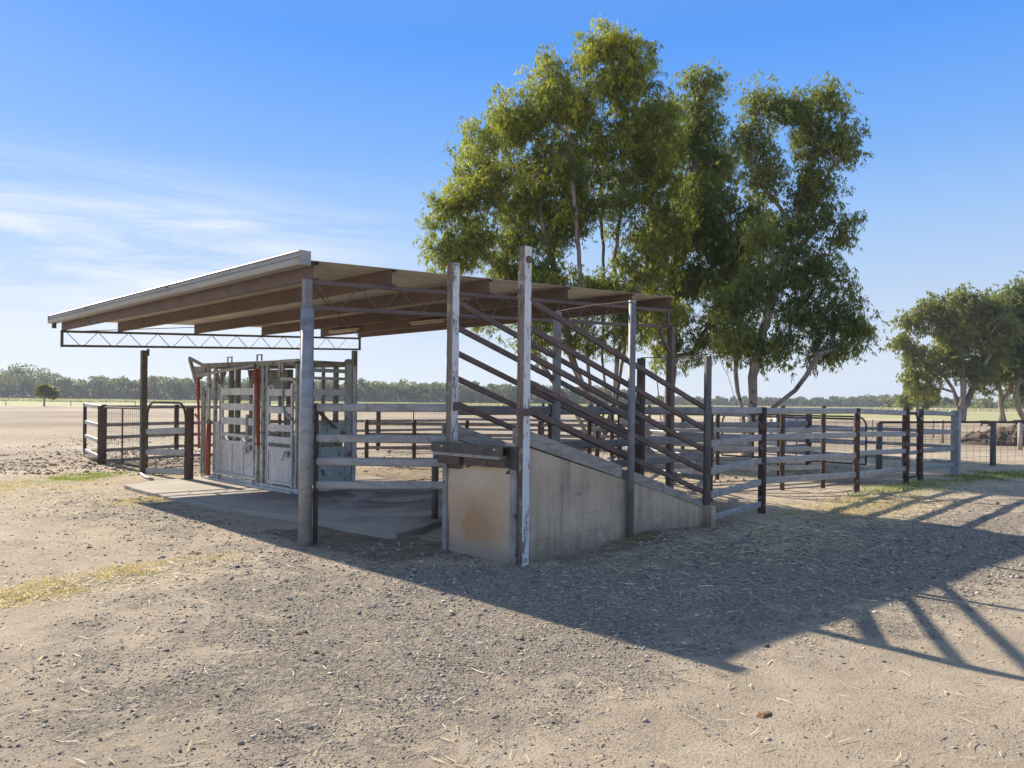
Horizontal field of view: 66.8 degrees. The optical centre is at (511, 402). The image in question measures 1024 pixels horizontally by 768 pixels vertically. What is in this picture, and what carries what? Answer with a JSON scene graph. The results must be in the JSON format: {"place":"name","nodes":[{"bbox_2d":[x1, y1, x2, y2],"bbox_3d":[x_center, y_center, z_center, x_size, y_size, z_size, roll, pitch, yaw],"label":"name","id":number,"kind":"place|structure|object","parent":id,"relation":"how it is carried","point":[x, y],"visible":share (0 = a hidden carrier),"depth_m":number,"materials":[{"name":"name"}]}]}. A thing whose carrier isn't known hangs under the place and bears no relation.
{"place":"outdoors","nodes":[
{"label":"outdoors","id":0,"kind":"place"},
{"bbox_2d":[0,474,142,495],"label":"grass","id":1,"kind":"structure","parent":0,"point":[12,484],"depth_m":15.06,"materials":[{"name":"plant"}]},
{"bbox_2d":[0,551,247,609],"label":"grass","id":2,"kind":"structure","parent":0,"point":[68,584],"depth_m":7.08,"materials":[{"name":"yellow plant"}]},
{"bbox_2d":[92,496,170,505],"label":"grass","id":3,"kind":"structure","parent":0,"point":[132,500],"depth_m":12.72,"materials":[{"name":"yellow plant"}]},
{"bbox_2d":[0,398,1023,767],"bbox_3d":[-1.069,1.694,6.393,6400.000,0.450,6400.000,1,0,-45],"label":"ground","id":4,"kind":"structure","parent":0,"point":[24,426],"depth_m":5.62,"materials":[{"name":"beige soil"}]},
{"bbox_2d":[33,383,60,405],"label":"round tree","id":5,"kind":"object","parent":4,"relation":"on","point":[44,390],"visible":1,"depth_m":143.33,"materials":[{"name":"green plant"}]},
{"bbox_2d":[24,470,145,482],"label":"grass","id":6,"kind":"structure","parent":4,"relation":"on","point":[88,477],"depth_m":16.72,"materials":[{"name":"plant"}]},
{"bbox_2d":[0,469,191,527],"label":"straw litter","id":7,"kind":"object","parent":4,"relation":"on","point":[70,493],"visible":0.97,"depth_m":13.74,"materials":[{"name":"beige plant"}]},
{"bbox_2d":[97,406,104,464],"bbox_3d":[-10.584,0.988,19.980,0.124,1.813,0.124,1,0,0],"label":"side post","id":8,"kind":"object","parent":4,"relation":"on","point":[100,461],"visible":0.61,"depth_m":19.92,"materials":[{"name":"metal"}]},
{"bbox_2d":[103,406,139,467],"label":"yard gate","id":9,"kind":"structure","parent":8,"relation":"attached to","point":[104,438],"depth_m":18.94,"materials":[{"name":"metal"}]},
{"bbox_2d":[140,473,153,480],"bbox_3d":[-7.766,1.576,16.468,0.075,0.071,1.477,1,0,-34],"label":"steel pipe","id":10,"kind":"object","parent":4,"relation":"on","point":[146,477],"visible":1,"depth_m":16.27,"materials":[{"name":"white metal"}]},
{"bbox_2d":[146,401,185,478],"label":"yard gate","id":11,"kind":"structure","parent":4,"relation":"on","point":[179,452],"depth_m":16.76,"materials":[{"name":"metal"}]},
{"bbox_2d":[185,407,193,479],"bbox_3d":[-6.631,1.023,15.957,0.124,1.854,0.124,1,0,0],"label":"side post","id":12,"kind":"object","parent":4,"relation":"on","point":[189,453],"visible":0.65,"depth_m":15.89,"materials":[{"name":"wood"}]},
{"bbox_2d":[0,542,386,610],"bbox_3d":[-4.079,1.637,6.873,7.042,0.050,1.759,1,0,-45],"label":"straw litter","id":13,"kind":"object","parent":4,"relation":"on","point":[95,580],"visible":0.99,"depth_m":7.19,"materials":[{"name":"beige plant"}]},
{"bbox_2d":[101,404,445,463],"bbox_3d":[-6.586,1.012,24.831,0.828,1.862,12.490,1,0,43],"label":"back fence","id":14,"kind":"object","parent":4,"relation":"on","point":[176,423],"visible":0.3,"depth_m":22.09,"materials":[{"name":"wood"}]},
{"bbox_2d":[83,403,100,462],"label":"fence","id":15,"kind":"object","parent":14,"relation":"attached to","point":[86,436],"depth_m":22.13,"materials":[{"name":"metal"}]},
{"bbox_2d":[379,412,437,445],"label":"yard gate","id":16,"kind":"structure","parent":14,"relation":"attached to","point":[419,417],"depth_m":26.98,"materials":[{"name":"metal"}]},
{"bbox_2d":[124,474,441,538],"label":"concrete slab","id":17,"kind":"structure","parent":4,"relation":"on","point":[390,513],"depth_m":12.42,"materials":[{"name":"grey concrete"}]},
{"bbox_2d":[188,354,356,494],"bbox_3d":[-5.005,0.333,15.600,1.295,2.629,4.848,1,0,-45],"label":"cattle crush","id":18,"kind":"object","parent":17,"relation":"on","point":[277,465],"visible":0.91,"depth_m":14.62,"materials":[{"name":"metal"}]},
{"bbox_2d":[220,384,255,480],"bbox_3d":[-5.382,0.564,15.175,0.085,1.840,1.430,1,0,-45],"label":"door","id":19,"kind":"structure","parent":18,"relation":"in","point":[234,459],"depth_m":15.16,"materials":[{"name":"metal"}]},
{"bbox_2d":[267,383,293,487],"bbox_3d":[-4.188,0.576,13.965,0.085,1.840,0.910,1,0,-45],"label":"door","id":20,"kind":"structure","parent":18,"relation":"in","point":[280,460],"depth_m":13.95,"materials":[{"name":"metal"}]},
{"bbox_2d":[431,454,438,518],"bbox_3d":[-1.089,1.262,10.975,0.100,1.252,0.100,1,0,-45],"label":"stub post","id":21,"kind":"object","parent":17,"relation":"on","point":[434,496],"visible":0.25,"depth_m":10.94,"materials":[{"name":"grey metal"}]},
{"bbox_2d":[5,400,594,406],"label":"wire fence","id":22,"kind":"object","parent":4,"relation":"on","point":[135,403],"visible":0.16,"depth_m":147.87,"materials":[{"name":"grey metal"}]},
{"bbox_2d":[294,631,307,634],"bbox_3d":[-1.538,1.679,5.649,0.065,0.031,0.139,1,0,32],"label":"dung pat","id":23,"kind":"object","parent":4,"relation":"on","point":[299,633],"visible":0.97,"depth_m":5.63,"materials":[{"name":"brown"}]},
{"bbox_2d":[0,363,663,404],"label":"wood","id":24,"kind":"object","parent":4,"relation":"on","point":[13,384],"visible":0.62,"depth_m":486.21,"materials":[{"name":"green plant"}]},
{"bbox_2d":[48,250,675,545],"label":"open shed","id":25,"kind":"structure","parent":4,"relation":"on","point":[303,293],"depth_m":12.96,"materials":[{"name":"metal"}]},
{"bbox_2d":[328,328,359,333],"bbox_3d":[-4.352,-1.850,20.042,0.070,0.082,1.400,1,0,-45],"label":"light fitting","id":26,"kind":"object","parent":25,"relation":"attached to","point":[342,330],"visible":1,"depth_m":20.01,"materials":[{"name":"metal"}]},
{"bbox_2d":[410,318,446,324],"bbox_3d":[-1.895,-1.824,17.550,0.070,0.082,1.300,1,0,-45],"label":"light fitting","id":27,"kind":"object","parent":25,"relation":"attached to","point":[428,321],"visible":0.96,"depth_m":17.52,"materials":[{"name":"metal"}]},
{"bbox_2d":[313,403,446,544],"bbox_3d":[-1.567,1.006,9.159,1.644,2.005,0.045,1,0,10],"label":"yard fence","id":28,"kind":"object","parent":4,"relation":"on","point":[395,462],"visible":0.82,"depth_m":9.16,"materials":[{"name":"metal"}]},
{"bbox_2d":[0,434,862,491],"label":"earth clods","id":29,"kind":"object","parent":4,"relation":"on","point":[175,459],"visible":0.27,"depth_m":19.81,"materials":[{"name":"brown soil"}]},
{"bbox_2d":[0,398,1023,411],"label":"bleached grass","id":30,"kind":"structure","parent":4,"relation":"on","point":[342,402],"depth_m":339.71,"materials":[{"name":"beige plant"}]},
{"bbox_2d":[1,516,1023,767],"bbox_3d":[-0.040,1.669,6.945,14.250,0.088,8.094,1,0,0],"label":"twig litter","id":31,"kind":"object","parent":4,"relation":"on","point":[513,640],"visible":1,"depth_m":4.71,"materials":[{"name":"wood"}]},
{"bbox_2d":[364,420,713,463],"bbox_3d":[0.734,1.244,20.795,9.379,1.526,0.135,1,0,0],"label":"forcing yard fence","id":32,"kind":"object","parent":4,"relation":"on","point":[466,424],"visible":0.34,"depth_m":20.78,"materials":[{"name":"metal"}]},
{"bbox_2d":[412,14,701,439],"bbox_3d":[1.621,-5.981,28.125,10.304,15.867,4.681,1,0,-1],"label":"gum tree","id":33,"kind":"object","parent":4,"relation":"on","point":[569,105],"visible":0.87,"depth_m":27.53,"materials":[{"name":"green plant"}]},
{"bbox_2d":[458,404,665,440],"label":"back fence","id":34,"kind":"object","parent":4,"relation":"on","point":[501,429],"visible":0.11,"depth_m":28.98,"materials":[{"name":"wood"}]},
{"bbox_2d":[431,246,715,565],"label":"loading ramp","id":35,"kind":"structure","parent":4,"relation":"on","point":[526,496],"depth_m":8.94,"materials":[{"name":"concrete"}]},
{"bbox_2d":[458,404,713,501],"bbox_3d":[1.365,1.022,11.421,5.993,1.997,0.163,1,0,-45],"label":"race fence","id":36,"kind":"object","parent":4,"relation":"on","point":[502,410],"visible":0.12,"depth_m":11.68,"materials":[{"name":"metal"}]},
{"bbox_2d":[222,507,991,668],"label":"straw litter","id":37,"kind":"object","parent":4,"relation":"on","point":[775,547],"visible":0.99,"depth_m":8.99,"materials":[{"name":"beige plant"}]},
{"bbox_2d":[379,467,842,504],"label":"straw litter","id":38,"kind":"object","parent":4,"relation":"on","point":[649,476],"visible":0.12,"depth_m":17.39,"materials":[{"name":"beige plant"}]},
{"bbox_2d":[587,404,650,459],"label":"fence","id":39,"kind":"object","parent":4,"relation":"on","point":[590,429],"visible":0.16,"depth_m":17.38,"materials":[{"name":"wood"}]},
{"bbox_2d":[617,416,627,459],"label":"fence","id":40,"kind":"object","parent":4,"relation":"on","point":[621,421],"visible":0.09,"depth_m":13.97,"materials":[{"name":"metal"}]},
{"bbox_2d":[618,530,661,544],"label":"grass","id":41,"kind":"structure","parent":4,"relation":"on","point":[654,533],"depth_m":9.40,"materials":[{"name":"plant"}]},
{"bbox_2d":[595,404,703,480],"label":"fence","id":42,"kind":"object","parent":4,"relation":"on","point":[654,451],"visible":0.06,"depth_m":14.77,"materials":[{"name":"wood"}]},
{"bbox_2d":[674,461,695,473],"bbox_3d":[4.233,1.579,19.199,0.630,0.330,0.630,1,0,-45],"label":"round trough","id":43,"kind":"object","parent":4,"relation":"on","point":[688,470],"visible":0.15,"depth_m":18.94,"materials":[{"name":"concrete"}]},
{"bbox_2d":[614,55,782,447],"bbox_3d":[7.105,-5.647,29.839,6.770,15.260,4.239,1,0,2],"label":"gum tree","id":44,"kind":"object","parent":4,"relation":"on","point":[714,236],"visible":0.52,"depth_m":29.37,"materials":[{"name":"green plant"}]},
{"bbox_2d":[645,414,751,470],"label":"yard gate","id":45,"kind":"structure","parent":4,"relation":"on","point":[721,458],"depth_m":19.16,"materials":[{"name":"metal"}]},
{"bbox_2d":[645,414,809,479],"bbox_3d":[5.482,1.158,18.443,6.642,1.814,0.637,1,0,-38],"label":"fence","id":46,"kind":"object","parent":4,"relation":"on","point":[718,423],"visible":0.34,"depth_m":17.75,"materials":[{"name":"metal"}]},
{"bbox_2d":[756,711,771,718],"bbox_3d":[1.384,1.711,4.252,0.147,0.030,0.077,1,0,-45],"label":"dung pat","id":47,"kind":"object","parent":4,"relation":"on","point":[764,714],"visible":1,"depth_m":4.23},
{"bbox_2d":[713,406,825,489],"bbox_3d":[5.222,1.062,15.716,2.712,2.013,0.397,1,0,-12],"label":"fence","id":48,"kind":"object","parent":4,"relation":"on","point":[782,449],"visible":0.45,"depth_m":15.59,"materials":[{"name":"metal"}]},
{"bbox_2d":[767,441,786,444],"bbox_3d":[11.183,1.583,33.098,1.000,0.470,0.500,1,0,0],"label":"water trough","id":49,"kind":"object","parent":4,"relation":"on","point":[771,442],"visible":0.07,"depth_m":32.89,"materials":[{"name":"metal"}]},
{"bbox_2d":[710,407,860,519],"bbox_3d":[4.745,1.066,13.076,0.148,1.978,6.038,1,0,43],"label":"yard fence","id":50,"kind":"object","parent":4,"relation":"on","point":[762,437],"visible":0.9,"depth_m":12.35,"materials":[{"name":"metal"}]},
{"bbox_2d":[720,415,853,459],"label":"wire fence","id":51,"kind":"object","parent":4,"relation":"on","point":[801,418],"visible":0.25,"depth_m":24.49,"materials":[{"name":"metal"}]},
{"bbox_2d":[772,416,805,421],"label":"water trough","id":52,"kind":"object","parent":4,"relation":"on","point":[790,419],"visible":0.23,"depth_m":65.57,"materials":[{"name":"metal"}]},
{"bbox_2d":[572,394,1011,408],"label":"distant wood","id":53,"kind":"object","parent":4,"relation":"on","point":[852,401],"visible":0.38,"depth_m":760.88,"materials":[{"name":"green plant"}]},
{"bbox_2d":[695,69,890,455],"bbox_3d":[9.301,-4.542,26.006,6.213,13.160,3.297,1,0,6],"label":"gum tree","id":54,"kind":"object","parent":4,"relation":"on","point":[823,141],"visible":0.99,"depth_m":25.66,"materials":[{"name":"green plant"}]},
{"bbox_2d":[596,482,1016,584],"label":"straw litter","id":55,"kind":"object","parent":4,"relation":"on","point":[895,501],"visible":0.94,"depth_m":12.60,"materials":[{"name":"beige plant"}]},
{"bbox_2d":[681,411,949,466],"bbox_3d":[8.632,1.144,22.929,0.999,1.919,8.555,1,0,-38],"label":"back fence","id":56,"kind":"object","parent":4,"relation":"on","point":[899,444],"visible":0.15,"depth_m":20.85,"materials":[{"name":"wood"}]},
{"bbox_2d":[721,414,866,464],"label":"yard gate","id":57,"kind":"structure","parent":56,"relation":"attached to","point":[830,441],"depth_m":21.61,"materials":[{"name":"metal"}]},
{"bbox_2d":[755,491,932,524],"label":"grass","id":58,"kind":"structure","parent":4,"relation":"on","point":[846,509],"depth_m":12.88,"materials":[{"name":"plant"}]},
{"bbox_2d":[860,407,909,483],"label":"yard fence","id":59,"kind":"object","parent":4,"relation":"on","point":[905,450],"visible":0.94,"depth_m":16.64,"materials":[{"name":"wood"}]},
{"bbox_2d":[769,419,1023,449],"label":"wire fence","id":60,"kind":"object","parent":4,"relation":"on","point":[1019,442],"visible":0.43,"depth_m":34.45,"materials":[{"name":"grey metal"}]},
{"bbox_2d":[827,419,994,437],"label":"wire fence","id":61,"kind":"object","parent":4,"relation":"on","point":[893,431],"visible":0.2,"depth_m":42.05,"materials":[{"name":"metal"}]},
{"bbox_2d":[895,382,941,410],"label":"round tree","id":62,"kind":"object","parent":4,"relation":"on","point":[902,401],"visible":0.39,"depth_m":164.07,"materials":[{"name":"green plant"}]},
{"bbox_2d":[918,409,960,480],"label":"yard fence","id":63,"kind":"object","parent":4,"relation":"on","point":[954,449],"visible":0.91,"depth_m":18.75,"materials":[{"name":"metal"}]},
{"bbox_2d":[909,412,918,477],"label":"yard gate","id":64,"kind":"structure","parent":63,"relation":"attached to","point":[916,451],"depth_m":17.88,"materials":[{"name":"metal"}]},
{"bbox_2d":[876,421,1023,469],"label":"wire fence","id":65,"kind":"object","parent":4,"relation":"on","point":[879,440],"visible":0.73,"depth_m":22.25,"materials":[{"name":"metal"}]},
{"bbox_2d":[879,396,1023,408],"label":"hedge","id":66,"kind":"object","parent":4,"relation":"on","point":[985,403],"visible":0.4,"depth_m":429.71,"materials":[{"name":"green plant"}]},
{"bbox_2d":[882,282,1023,420],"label":"gum tree","id":67,"kind":"object","parent":4,"relation":"on","point":[962,333],"visible":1,"depth_m":92.33,"materials":[{"name":"green plant"}]},
{"bbox_2d":[961,425,1023,446],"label":"dirt pile","id":68,"kind":"object","parent":4,"relation":"on","point":[1010,432],"visible":0.62,"depth_m":35.29,"materials":[{"name":"soil"}]},
{"bbox_2d":[971,271,1023,420],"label":"gum tree","id":69,"kind":"object","parent":4,"relation":"on","point":[1015,288],"visible":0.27,"depth_m":96.40,"materials":[{"name":"green plant"}]},
{"bbox_2d":[989,289,1023,419],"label":"gum tree","id":70,"kind":"object","parent":4,"relation":"on","point":[1015,391],"visible":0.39,"depth_m":95.73,"materials":[{"name":"green plant"}]},
{"bbox_2d":[0,0,1023,401],"label":"sky","id":71,"kind":"structure","parent":0,"point":[145,144],"materials":[{"name":"blue"}]},
{"bbox_2d":[832,474,982,503],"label":"grass","id":72,"kind":"structure","parent":0,"point":[962,479],"depth_m":16.37,"materials":[{"name":"plant"}]},
{"bbox_2d":[941,469,1023,482],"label":"grass","id":73,"kind":"structure","parent":0,"point":[1008,474],"depth_m":18.93,"materials":[{"name":"green plant"}]}
]}

